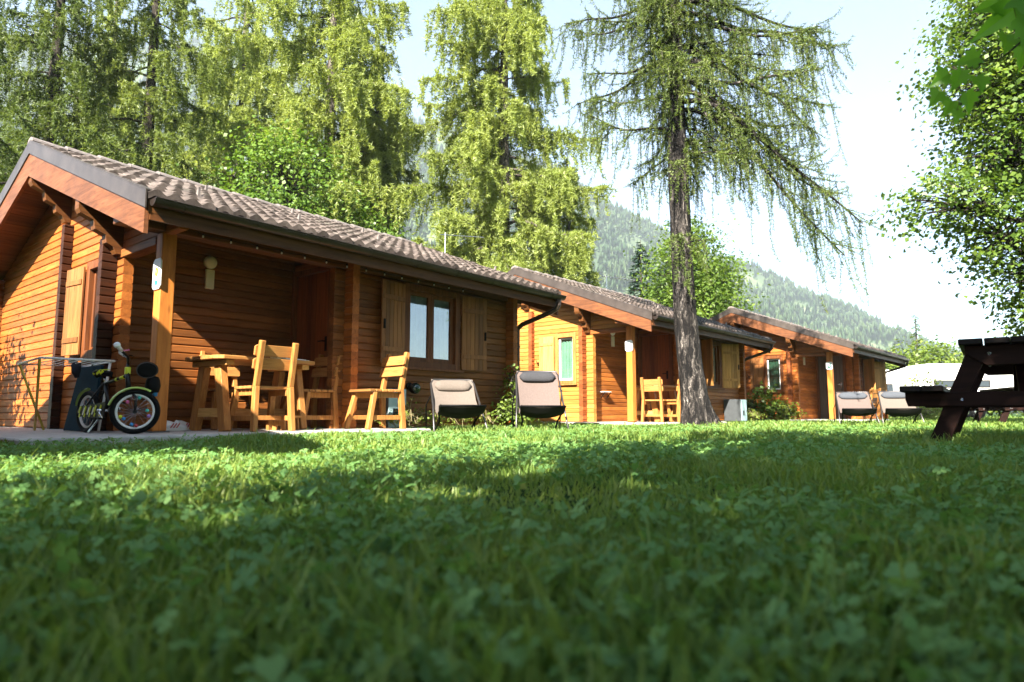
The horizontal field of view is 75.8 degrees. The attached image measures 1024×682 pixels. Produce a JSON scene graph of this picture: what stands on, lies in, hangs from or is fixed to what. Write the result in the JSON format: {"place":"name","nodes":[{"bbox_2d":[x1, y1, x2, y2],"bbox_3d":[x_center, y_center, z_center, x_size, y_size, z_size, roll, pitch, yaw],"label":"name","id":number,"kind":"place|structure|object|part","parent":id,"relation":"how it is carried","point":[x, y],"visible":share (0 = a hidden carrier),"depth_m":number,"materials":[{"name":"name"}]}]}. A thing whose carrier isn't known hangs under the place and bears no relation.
{"place":"outdoors","nodes":[
{"label":"outdoors","id":0,"kind":"place"},
{"bbox_2d":[0,427,68,432],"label":"path","id":1,"kind":"structure","parent":0,"point":[11,429],"depth_m":6.98,"materials":[{"name":"concrete"}]},
{"bbox_2d":[0,427,430,446],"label":"patio","id":2,"kind":"structure","parent":0,"point":[16,437],"depth_m":5.58,"materials":[{"name":"concrete"}]},
{"bbox_2d":[17,356,114,431],"bbox_3d":[-4.409,0.544,6.434,1.236,0.680,0.600,-6,-9,45],"label":"drying rack","id":3,"kind":"object","parent":2,"relation":"on","point":[35,402],"visible":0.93,"depth_m":6.32,"materials":[{"name":"silver metal"}]},
{"bbox_2d":[71,362,81,377],"bbox_3d":[-4.343,0.291,6.557,0.086,0.160,0.150,3,-7,-29],"label":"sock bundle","id":4,"kind":"object","parent":3,"relation":"hanging from","point":[75,370],"visible":0.97,"depth_m":6.51,"materials":[{"name":"black fabric"}]},
{"bbox_2d":[63,365,103,430],"bbox_3d":[-4.246,0.569,6.543,0.679,0.646,0.128,-5,-8,39],"label":"folded board","id":5,"kind":"object","parent":2,"relation":"on","point":[87,378],"visible":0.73,"depth_m":6.58,"materials":[{"name":"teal plastic"}]},
{"bbox_2d":[75,342,160,433],"bbox_3d":[-3.604,0.449,5.988,1.209,0.775,0.487,-5,-8,39],"label":"bicycle","id":6,"kind":"object","parent":2,"relation":"on","point":[96,410],"visible":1,"depth_m":5.85,"materials":[{"name":"black rubber"}]},
{"bbox_2d":[166,420,186,430],"bbox_3d":[-3.493,0.870,6.789,0.260,0.110,0.100,5,-8,-41],"label":"sneaker","id":7,"kind":"object","parent":2,"relation":"on","point":[172,426],"visible":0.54,"depth_m":6.76,"materials":[{"name":"white fabric"}]},
{"bbox_2d":[175,420,189,429],"bbox_3d":[-3.456,0.889,6.964,0.100,0.110,0.260,-3,-7,24],"label":"sneaker","id":8,"kind":"object","parent":2,"relation":"on","point":[182,422],"visible":0.28,"depth_m":6.92,"materials":[{"name":"white fabric"}]},
{"bbox_2d":[199,351,258,429],"bbox_3d":[-3.259,0.558,7.506,0.594,0.902,0.522,-6,-9,43],"label":"wooden chair","id":9,"kind":"object","parent":2,"relation":"on","point":[233,371],"visible":0.26,"depth_m":7.51,"materials":[{"name":"brown wood"}]},
{"bbox_2d":[185,354,314,431],"bbox_3d":[-2.796,0.581,7.049,0.736,0.763,1.180,-5,-8,37],"label":"trestle table","id":10,"kind":"object","parent":2,"relation":"on","point":[219,364],"visible":0.64,"depth_m":6.78,"materials":[{"name":"brown wood"}]},
{"bbox_2d":[230,340,298,431],"bbox_3d":[-2.529,0.471,6.715,0.594,0.902,0.522,-5,-8,41],"label":"wooden chair","id":11,"kind":"object","parent":2,"relation":"on","point":[260,362],"visible":0.94,"depth_m":6.65,"materials":[{"name":"brown wood"}]},
{"bbox_2d":[272,415,301,429],"bbox_3d":[-2.413,0.874,7.029,0.180,0.155,0.300,-2,-7,19],"label":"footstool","id":12,"kind":"object","parent":2,"relation":"on","point":[283,424],"visible":0.51,"depth_m":6.93,"materials":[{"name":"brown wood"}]},
{"bbox_2d":[277,354,342,429],"bbox_3d":[-2.347,0.576,7.673,0.522,0.902,0.594,-5,-8,37],"label":"wooden chair","id":13,"kind":"object","parent":2,"relation":"on","point":[314,393],"visible":0.69,"depth_m":7.69,"materials":[{"name":"brown wood"}]},
{"bbox_2d":[343,352,409,429],"bbox_3d":[-1.553,0.572,7.636,0.522,0.902,0.594,-6,-9,45],"label":"wooden chair","id":14,"kind":"object","parent":2,"relation":"on","point":[382,393],"visible":0.98,"depth_m":7.61,"materials":[{"name":"brown wood"}]},
{"bbox_2d":[375,414,395,426],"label":"weed","id":15,"kind":"object","parent":2,"relation":"on","point":[386,421],"visible":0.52,"depth_m":7.94,"materials":[{"name":"green plant"}]},
{"bbox_2d":[0,41,896,351],"bbox_3d":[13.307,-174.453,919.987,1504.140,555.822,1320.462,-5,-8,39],"label":"mountain","id":16,"kind":"structure","parent":0,"point":[746,277],"depth_m":772.86,"materials":[{"name":"green plant"}]},
{"bbox_2d":[0,31,1022,413],"bbox_3d":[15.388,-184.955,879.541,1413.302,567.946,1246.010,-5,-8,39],"label":"forest","id":17,"kind":"object","parent":16,"relation":"on","point":[854,321],"visible":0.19,"depth_m":724.57,"materials":[{"name":"green plant"}]},
{"bbox_2d":[0,0,1023,350],"label":"sky","id":18,"kind":"structure","parent":0,"point":[876,139],"materials":[{"name":"white"}]},
{"bbox_2d":[0,414,1023,681],"bbox_3d":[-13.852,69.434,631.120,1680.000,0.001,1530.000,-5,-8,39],"label":"lawn","id":19,"kind":"structure","parent":0,"point":[488,498],"depth_m":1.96,"materials":[{"name":"plant"}]},
{"bbox_2d":[0,3,16,171],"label":"larch","id":20,"kind":"object","parent":19,"relation":"on","point":[5,61],"visible":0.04,"depth_m":20.25,"materials":[{"name":"green plant"}]},
{"bbox_2d":[0,0,123,192],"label":"larch","id":21,"kind":"object","parent":19,"relation":"on","point":[51,102],"visible":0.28,"depth_m":15.80,"materials":[{"name":"green plant"}]},
{"bbox_2d":[63,1,141,163],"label":"larch","id":22,"kind":"object","parent":19,"relation":"on","point":[120,135],"visible":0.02,"depth_m":24.81,"materials":[{"name":"green plant"}]},
{"bbox_2d":[36,0,228,186],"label":"larch","id":23,"kind":"object","parent":19,"relation":"on","point":[144,149],"visible":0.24,"depth_m":17.53,"materials":[{"name":"green plant"}]},
{"bbox_2d":[128,0,317,197],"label":"larch","id":24,"kind":"object","parent":19,"relation":"on","point":[228,35],"visible":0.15,"depth_m":23.22,"materials":[{"name":"green plant"}]},
{"bbox_2d":[0,425,502,428],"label":"foundation","id":25,"kind":"object","parent":19,"relation":"on","point":[408,427],"visible":0.04,"depth_m":8.85,"materials":[{"name":"concrete"}]},
{"bbox_2d":[0,137,566,432],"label":"log cabin","id":26,"kind":"object","parent":25,"relation":"on","point":[87,240],"visible":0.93,"depth_m":7.89,"materials":[{"name":"wood"}]},
{"bbox_2d":[61,259,98,363],"bbox_3d":[-4.736,-0.328,7.380,0.983,1.140,0.172,-4,-8,36],"label":"window","id":27,"kind":"structure","parent":26,"relation":"in","point":[75,283],"depth_m":7.42,"materials":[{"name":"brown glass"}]},
{"bbox_2d":[152,258,161,289],"bbox_3d":[-3.388,-0.640,6.279,0.170,0.300,0.018,-5,-8,39],"label":"post sign","id":28,"kind":"object","parent":26,"relation":"attached to","point":[157,273],"visible":1,"depth_m":6.26,"materials":[{"name":"white paint"}]},
{"bbox_2d":[203,256,216,289],"bbox_3d":[-3.529,-0.806,7.707,0.067,0.393,0.156,-5,-8,39],"label":"wall lamp","id":29,"kind":"object","parent":26,"relation":"attached to","point":[210,262],"visible":1,"depth_m":7.69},
{"bbox_2d":[290,267,329,427],"bbox_3d":[-2.509,0.073,8.263,0.870,2.005,0.119,-5,-8,39],"label":"door","id":30,"kind":"structure","parent":26,"relation":"in","point":[309,325],"depth_m":8.31,"materials":[{"name":"brown wood"}]},
{"bbox_2d":[199,233,473,291],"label":"string lights","id":31,"kind":"object","parent":26,"relation":"attached to","point":[257,246],"visible":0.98,"depth_m":7.57,"materials":[{"name":"black plastic"}]},
{"bbox_2d":[386,388,405,427],"bbox_3d":[-1.476,0.848,8.288,0.121,0.500,0.300,-5,-8,39],"label":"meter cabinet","id":32,"kind":"object","parent":26,"relation":"attached to","point":[392,404],"visible":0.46,"depth_m":8.20,"materials":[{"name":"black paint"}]},
{"bbox_3d":[-1.439,0.845,8.258,0.018,0.480,0.284,-5,-8,39],"label":"door panel","id":33,"kind":"part","parent":32,"relation":"part of","materials":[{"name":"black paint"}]},
{"bbox_2d":[406,382,420,393],"bbox_3d":[-1.273,0.609,8.524,0.194,0.151,0.144,-5,-8,39],"label":"spotlight","id":34,"kind":"object","parent":26,"relation":"attached to","point":[413,388],"visible":1,"depth_m":8.47,"materials":[{"name":"black metal"}]},
{"bbox_2d":[380,279,486,372],"bbox_3d":[-1.078,-0.160,8.980,0.264,1.145,1.950,-5,-8,40],"label":"window","id":35,"kind":"structure","parent":26,"relation":"in","point":[423,322],"depth_m":9.03,"materials":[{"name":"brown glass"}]},
{"bbox_2d":[439,232,483,252],"bbox_3d":[-1.285,-0.239,16.587,1.150,5.050,0.520,2,-6,-14],"label":"aerial","id":36,"kind":"object","parent":26,"relation":"attached to","point":[453,237],"visible":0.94,"depth_m":16.78,"materials":[{"name":"metal"}]},
{"bbox_2d":[176,114,412,240],"bbox_3d":[-6.462,-2.006,18.592,7.185,8.756,6.990,-1,-6,13],"label":"broadleaf tree","id":37,"kind":"object","parent":19,"relation":"on","point":[285,193],"visible":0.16,"depth_m":17.96,"materials":[{"name":"green plant"}]},
{"bbox_2d":[224,0,433,246],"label":"larch","id":38,"kind":"object","parent":19,"relation":"on","point":[346,43],"visible":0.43,"depth_m":20.09,"materials":[{"name":"green plant"}]},
{"bbox_2d":[319,197,416,239],"bbox_3d":[-4.490,-0.884,19.285,4.852,6.670,5.482,-5,-8,39],"label":"broadleaf tree","id":39,"kind":"object","parent":19,"relation":"on","point":[381,230],"visible":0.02,"depth_m":18.89,"materials":[{"name":"green plant"}]},
{"bbox_2d":[340,44,424,239],"bbox_3d":[-4.774,-3.058,23.110,6.234,15.384,5.705,0,-6,1],"label":"larch","id":40,"kind":"object","parent":19,"relation":"on","point":[412,175],"visible":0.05,"depth_m":22.40,"materials":[{"name":"green plant"}]},
{"bbox_2d":[389,397,437,426],"bbox_3d":[-1.241,0.982,8.275,0.685,0.551,0.956,0,-6,-2],"label":"weed","id":41,"kind":"object","parent":19,"relation":"on","point":[411,416],"visible":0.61,"depth_m":8.28,"materials":[{"name":"green plant"}]},
{"bbox_2d":[423,412,449,428],"bbox_3d":[-1.005,1.095,8.633,0.296,0.405,0.525,-1,-6,13],"label":"weed","id":42,"kind":"object","parent":19,"relation":"on","point":[436,414],"visible":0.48,"depth_m":8.63,"materials":[{"name":"green plant"}]},
{"bbox_2d":[425,379,487,431],"bbox_3d":[-0.654,0.769,7.758,0.644,0.682,0.921,2,-6,-14],"label":"deckchair","id":43,"kind":"object","parent":19,"relation":"on","point":[454,398],"visible":0.88,"depth_m":7.92,"materials":[{"name":"beige fabric"}]},
{"bbox_2d":[447,418,472,426],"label":"weed","id":44,"kind":"object","parent":19,"relation":"on","point":[471,419],"visible":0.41,"depth_m":9.01,"materials":[{"name":"green plant"}]},
{"bbox_2d":[477,410,500,424],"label":"weed","id":45,"kind":"object","parent":19,"relation":"on","point":[487,416],"visible":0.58,"depth_m":9.40,"materials":[{"name":"green plant"}]},
{"bbox_2d":[0,419,1023,681],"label":"clover","id":46,"kind":"object","parent":19,"relation":"on","point":[270,669],"visible":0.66,"depth_m":0.99,"materials":[{"name":"green plant"}]},
{"bbox_2d":[0,425,1023,681],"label":"lawn weeds","id":47,"kind":"object","parent":19,"relation":"on","point":[4,645],"visible":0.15,"depth_m":1.28,"materials":[{"name":"green plant"}]},
{"bbox_2d":[490,363,541,426],"bbox_3d":[0.060,0.872,9.819,0.726,1.108,1.071,-5,-8,39],"label":"climbing shrub","id":48,"kind":"object","parent":19,"relation":"on","point":[507,409],"visible":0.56,"depth_m":9.74,"materials":[{"name":"green plant"}]},
{"bbox_2d":[375,0,663,304],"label":"larch","id":49,"kind":"object","parent":19,"relation":"on","point":[486,160],"visible":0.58,"depth_m":19.82,"materials":[{"name":"green plant"}]},
{"bbox_2d":[512,371,568,428],"bbox_3d":[0.348,0.760,8.313,0.664,0.822,0.922,0,-6,-3],"label":"deckchair","id":50,"kind":"object","parent":19,"relation":"on","point":[537,395],"visible":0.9,"depth_m":8.48,"materials":[{"name":"beige fabric"}]},
{"bbox_2d":[535,154,602,287],"bbox_3d":[1.888,-1.295,21.888,5.046,10.156,5.875,-5,-8,39],"label":"larch","id":51,"kind":"object","parent":19,"relation":"on","point":[591,276],"visible":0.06,"depth_m":21.79,"materials":[{"name":"green plant"}]},
{"bbox_2d":[523,421,740,422],"bbox_3d":[2.093,2.072,16.449,5.275,0.166,5.216,-5,-8,41],"label":"foundation","id":52,"kind":"object","parent":19,"relation":"on","point":[616,421],"depth_m":14.58,"materials":[{"name":"concrete"}]},
{"bbox_2d":[507,266,775,421],"bbox_3d":[2.062,0.284,16.639,6.977,3.422,6.104,-5,-8,41],"label":"log cabin","id":53,"kind":"object","parent":52,"relation":"on","point":[570,343],"visible":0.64,"depth_m":14.24,"materials":[{"name":"wood"}]},
{"bbox_2d":[536,332,576,385],"bbox_3d":[0.970,0.402,14.150,1.079,1.115,0.160,-5,-8,40],"label":"window","id":54,"kind":"structure","parent":53,"relation":"in","point":[565,343],"depth_m":14.11,"materials":[{"name":"white paint"}]},
{"bbox_2d":[610,333,614,346],"bbox_3d":[2.217,-0.074,14.390,0.067,0.393,0.156,-5,-8,41],"label":"wall lamp","id":55,"kind":"object","parent":53,"relation":"attached to","point":[612,340],"visible":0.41,"depth_m":14.37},
{"bbox_2d":[599,274,635,288],"bbox_3d":[2.923,-1.318,17.944,1.150,0.920,0.520,3,-7,-29],"label":"aerial","id":56,"kind":"object","parent":53,"relation":"attached to","point":[606,276],"visible":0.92,"depth_m":17.88,"materials":[{"name":"metal"}]},
{"bbox_2d":[625,340,632,350],"bbox_3d":[2.304,0.093,12.960,0.170,0.220,0.012,-5,-8,41],"label":"post sign","id":57,"kind":"object","parent":53,"relation":"attached to","point":[628,345],"visible":1,"depth_m":12.95,"materials":[{"name":"white paint"}]},
{"bbox_2d":[638,332,673,420],"bbox_3d":[3.262,0.801,14.905,0.870,2.005,0.119,-5,-8,41],"label":"door","id":58,"kind":"structure","parent":53,"relation":"in","point":[655,350],"depth_m":14.95,"materials":[{"name":"brown wood"}]},
{"bbox_2d":[700,338,739,389],"bbox_3d":[4.840,0.552,15.517,0.547,1.155,1.667,-5,-8,41],"label":"window","id":59,"kind":"structure","parent":53,"relation":"in","point":[711,350],"depth_m":15.92,"materials":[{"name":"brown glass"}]},
{"bbox_2d":[625,239,657,299],"bbox_3d":[6.092,-0.547,30.340,4.590,8.401,4.061,2,-7,-20],"label":"fir tree","id":60,"kind":"object","parent":19,"relation":"on","point":[636,266],"visible":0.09,"depth_m":30.46,"materials":[{"name":"green plant"}]},
{"bbox_2d":[623,209,772,318],"bbox_3d":[7.673,-1.095,27.512,6.568,8.893,7.241,-5,-8,39],"label":"broadleaf tree","id":61,"kind":"object","parent":19,"relation":"on","point":[710,300],"visible":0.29,"depth_m":26.72,"materials":[{"name":"green plant"}]},
{"bbox_2d":[543,0,882,425],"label":"larch","id":62,"kind":"object","parent":19,"relation":"on","point":[672,62],"visible":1,"depth_m":12.22,"materials":[{"name":"green plant"}]},
{"bbox_2d":[724,399,746,420],"bbox_3d":[5.401,1.673,15.899,0.441,0.520,0.340,-5,-8,41],"label":"meter cabinet","id":63,"kind":"object","parent":19,"relation":"on","point":[735,409],"visible":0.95,"depth_m":15.77,"materials":[{"name":"white paint"}]},
{"bbox_3d":[5.558,1.657,15.762,0.021,0.500,0.324,-5,-8,41],"label":"door panel","id":64,"kind":"part","parent":63,"relation":"part of","materials":[{"name":"white paint"}]},
{"bbox_2d":[747,408,767,420],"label":"weed","id":65,"kind":"object","parent":19,"relation":"on","point":[752,415],"visible":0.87,"depth_m":16.39,"materials":[{"name":"green plant"}]},
{"bbox_2d":[746,381,794,420],"bbox_3d":[7.087,1.810,19.274,2.350,1.304,1.311,-2,-7,21],"label":"fern shrub","id":66,"kind":"object","parent":19,"relation":"on","point":[752,404],"visible":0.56,"depth_m":19.08,"materials":[{"name":"green plant"}]},
{"bbox_2d":[774,397,806,419],"bbox_3d":[7.971,2.020,18.905,1.050,0.804,0.854,-1,-6,11],"label":"fern shrub","id":67,"kind":"object","parent":19,"relation":"on","point":[792,413],"visible":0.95,"depth_m":18.80,"materials":[{"name":"green plant"}]},
{"bbox_2d":[833,391,879,424],"bbox_3d":[6.881,1.353,13.175,0.724,0.702,0.921,-2,-7,19],"label":"deckchair","id":68,"kind":"object","parent":19,"relation":"on","point":[854,403],"visible":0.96,"depth_m":13.33,"materials":[{"name":"beige fabric"}]},
{"bbox_2d":[886,370,909,417],"bbox_3d":[17.745,2.602,31.917,5.401,2.277,2.118,0,-6,-4],"label":"caravan","id":69,"kind":"object","parent":19,"relation":"on","point":[889,377],"visible":0.02,"depth_m":30.94,"materials":[{"name":"white metal"}]},
{"bbox_2d":[887,384,892,390],"bbox_3d":[18.261,2.298,30.922,1.400,0.570,0.017,0,-6,-4],"label":"window","id":70,"kind":"structure","parent":69,"relation":"in","point":[889,386],"depth_m":30.90,"materials":[{"name":"grey glass"}]},
{"bbox_2d":[876,391,924,423],"bbox_3d":[7.638,1.327,12.976,0.724,0.712,0.921,-2,-7,21],"label":"deckchair","id":71,"kind":"object","parent":19,"relation":"on","point":[893,403],"visible":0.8,"depth_m":13.12,"materials":[{"name":"beige fabric"}]},
{"bbox_2d":[885,349,918,415],"bbox_3d":[22.050,2.752,38.896,5.595,4.494,5.518,1,-6,-5],"label":"bush","id":72,"kind":"object","parent":19,"relation":"on","point":[890,366],"visible":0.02,"depth_m":38.35,"materials":[{"name":"green plant"}]},
{"bbox_2d":[907,315,923,361],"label":"spindly conifer","id":73,"kind":"object","parent":19,"relation":"on","point":[916,324],"visible":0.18,"depth_m":44.31,"materials":[{"name":"green plant"}]},
{"bbox_2d":[886,328,959,415],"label":"bush","id":74,"kind":"object","parent":19,"relation":"on","point":[912,349],"visible":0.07,"depth_m":41.01,"materials":[{"name":"green plant"}]},
{"bbox_2d":[898,369,950,407],"bbox_3d":[16.515,2.175,26.167,2.624,2.082,2.656,-5,-8,39],"label":"sapling","id":75,"kind":"object","parent":19,"relation":"on","point":[924,379],"visible":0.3,"depth_m":25.98,"materials":[{"name":"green plant"}]},
{"bbox_2d":[913,406,942,418],"bbox_3d":[15.539,2.644,24.432,1.584,0.769,2.792,-5,-8,39],"label":"bush","id":76,"kind":"object","parent":19,"relation":"on","point":[930,413],"visible":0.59,"depth_m":23.95,"materials":[{"name":"green plant"}]},
{"bbox_2d":[860,0,1023,338],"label":"maple tree","id":77,"kind":"object","parent":19,"relation":"on","point":[1002,157],"visible":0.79,"depth_m":13.78,"materials":[{"name":"green plant"}]},
{"bbox_2d":[906,333,990,416],"bbox_3d":[24.478,2.181,37.971,6.528,5.469,5.845,-5,-8,39],"label":"bush","id":78,"kind":"object","parent":19,"relation":"on","point":[938,357],"visible":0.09,"depth_m":37.95,"materials":[{"name":"green plant"}]},
{"bbox_2d":[892,364,1013,417],"bbox_3d":[18.330,2.171,27.991,4.701,2.277,2.118,0,-6,3],"label":"caravan","id":79,"kind":"object","parent":19,"relation":"on","point":[950,372],"visible":0.17,"depth_m":27.07,"materials":[{"name":"white metal"}]},
{"bbox_2d":[934,380,990,387],"bbox_3d":[18.444,1.759,26.968,2.250,0.320,0.018,0,-6,3],"label":"window","id":80,"kind":"structure","parent":79,"relation":"in","point":[985,383],"depth_m":26.98,"materials":[{"name":"grey glass"}]},
{"bbox_2d":[928,334,989,415],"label":"bush","id":81,"kind":"object","parent":19,"relation":"on","point":[957,354],"depth_m":42.61,"materials":[{"name":"green plant"}]},
{"bbox_2d":[899,336,1023,441],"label":"picnic table","id":82,"kind":"object","parent":19,"relation":"on","point":[990,356],"visible":0.97,"depth_m":4.79,"materials":[{"name":"brown wood"}]},
{"bbox_2d":[969,387,1023,422],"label":"picnic table","id":83,"kind":"object","parent":19,"relation":"on","point":[1005,413],"visible":0.32,"depth_m":13.43,"materials":[{"name":"brown wood"}]},
{"bbox_2d":[986,411,1022,416],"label":"bush","id":84,"kind":"object","parent":19,"relation":"on","point":[996,412],"visible":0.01,"depth_m":39.60,"materials":[{"name":"green plant"}]},
{"bbox_3d":[1.854,-3.872,-1.846,8.905,8.018,9.481,-5,-8,39],"label":"shade tree","id":85,"kind":"object","parent":19,"relation":"on","visible":0},
{"bbox_2d":[927,0,1023,124],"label":"maple branch","id":86,"kind":"object","parent":85,"relation":"attached to","point":[1009,14],"visible":1,"depth_m":2.23,"materials":[{"name":"green plant"}]},
{"bbox_2d":[3,422,1021,651],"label":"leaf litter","id":87,"kind":"object","parent":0,"point":[523,486],"visible":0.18,"depth_m":1.80,"materials":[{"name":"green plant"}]},
{"bbox_2d":[574,421,726,424],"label":"patio","id":88,"kind":"structure","parent":0,"point":[637,422],"depth_m":12.74,"materials":[{"name":"concrete"}]},
{"bbox_2d":[640,377,672,421],"bbox_3d":[2.892,1.190,13.277,0.522,0.902,0.594,-4,-7,31],"label":"wooden chair","id":89,"kind":"object","parent":88,"relation":"on","point":[659,388],"visible":0.93,"depth_m":13.16,"materials":[{"name":"yellow wood"}]},
{"bbox_2d":[636,385,676,421],"bbox_3d":[3.026,1.326,13.845,0.736,0.763,1.180,-5,-8,41],"label":"trestle table","id":90,"kind":"object","parent":88,"relation":"on","point":[654,395],"visible":0.37,"depth_m":13.59,"materials":[{"name":"wood"}]},
{"bbox_2d":[659,379,680,421],"bbox_3d":[3.321,1.190,13.277,0.522,0.902,0.594,5,-8,-38],"label":"wooden chair","id":91,"kind":"object","parent":88,"relation":"on","point":[676,403],"visible":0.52,"depth_m":13.02,"materials":[{"name":"yellow wood"}]},
{"bbox_2d":[791,419,889,420],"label":"patio","id":92,"kind":"structure","parent":0,"point":[838,419],"depth_m":18.76,"materials":[{"name":"concrete"}]},
{"bbox_2d":[854,388,881,419],"bbox_3d":[10.204,1.803,18.868,0.522,0.902,0.594,4,-7,-31],"label":"wooden chair","id":93,"kind":"object","parent":92,"relation":"on","point":[872,391],"visible":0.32,"depth_m":18.75,"materials":[{"name":"brown wood"}]},
{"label":"foundation","id":94,"kind":"structure","parent":0,"visible":0},
{"bbox_2d":[709,306,909,419],"bbox_3d":[8.733,0.887,22.145,6.977,3.422,6.104,-6,-8,42],"label":"log cabin","id":95,"kind":"object","parent":94,"relation":"on","point":[813,385],"visible":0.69,"depth_m":19.76,"materials":[{"name":"wood"}]},
{"bbox_2d":[748,355,784,393],"bbox_3d":[7.591,1.020,19.676,1.079,1.140,0.160,-5,-8,41],"label":"window","id":96,"kind":"structure","parent":95,"relation":"in","point":[772,372],"depth_m":19.65,"materials":[{"name":"white paint"}]},
{"bbox_2d":[826,362,832,369],"bbox_3d":[8.900,0.696,18.461,0.170,0.220,0.015,-6,-8,42],"label":"post sign","id":97,"kind":"object","parent":95,"relation":"attached to","point":[829,365],"visible":1,"depth_m":18.45,"materials":[{"name":"white paint"}]},
{"bbox_2d":[815,354,847,418],"bbox_3d":[9.896,1.403,20.391,0.870,2.005,0.119,-6,-8,42],"label":"door","id":98,"kind":"structure","parent":95,"relation":"in","point":[839,368],"depth_m":20.46,"materials":[{"name":"wood"}]},
{"bbox_2d":[862,358,886,393],"bbox_3d":[11.487,1.149,20.968,0.547,1.155,1.667,-6,-8,42],"label":"window","id":99,"kind":"structure","parent":95,"relation":"in","point":[874,373],"depth_m":20.62,"materials":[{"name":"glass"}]}
]}

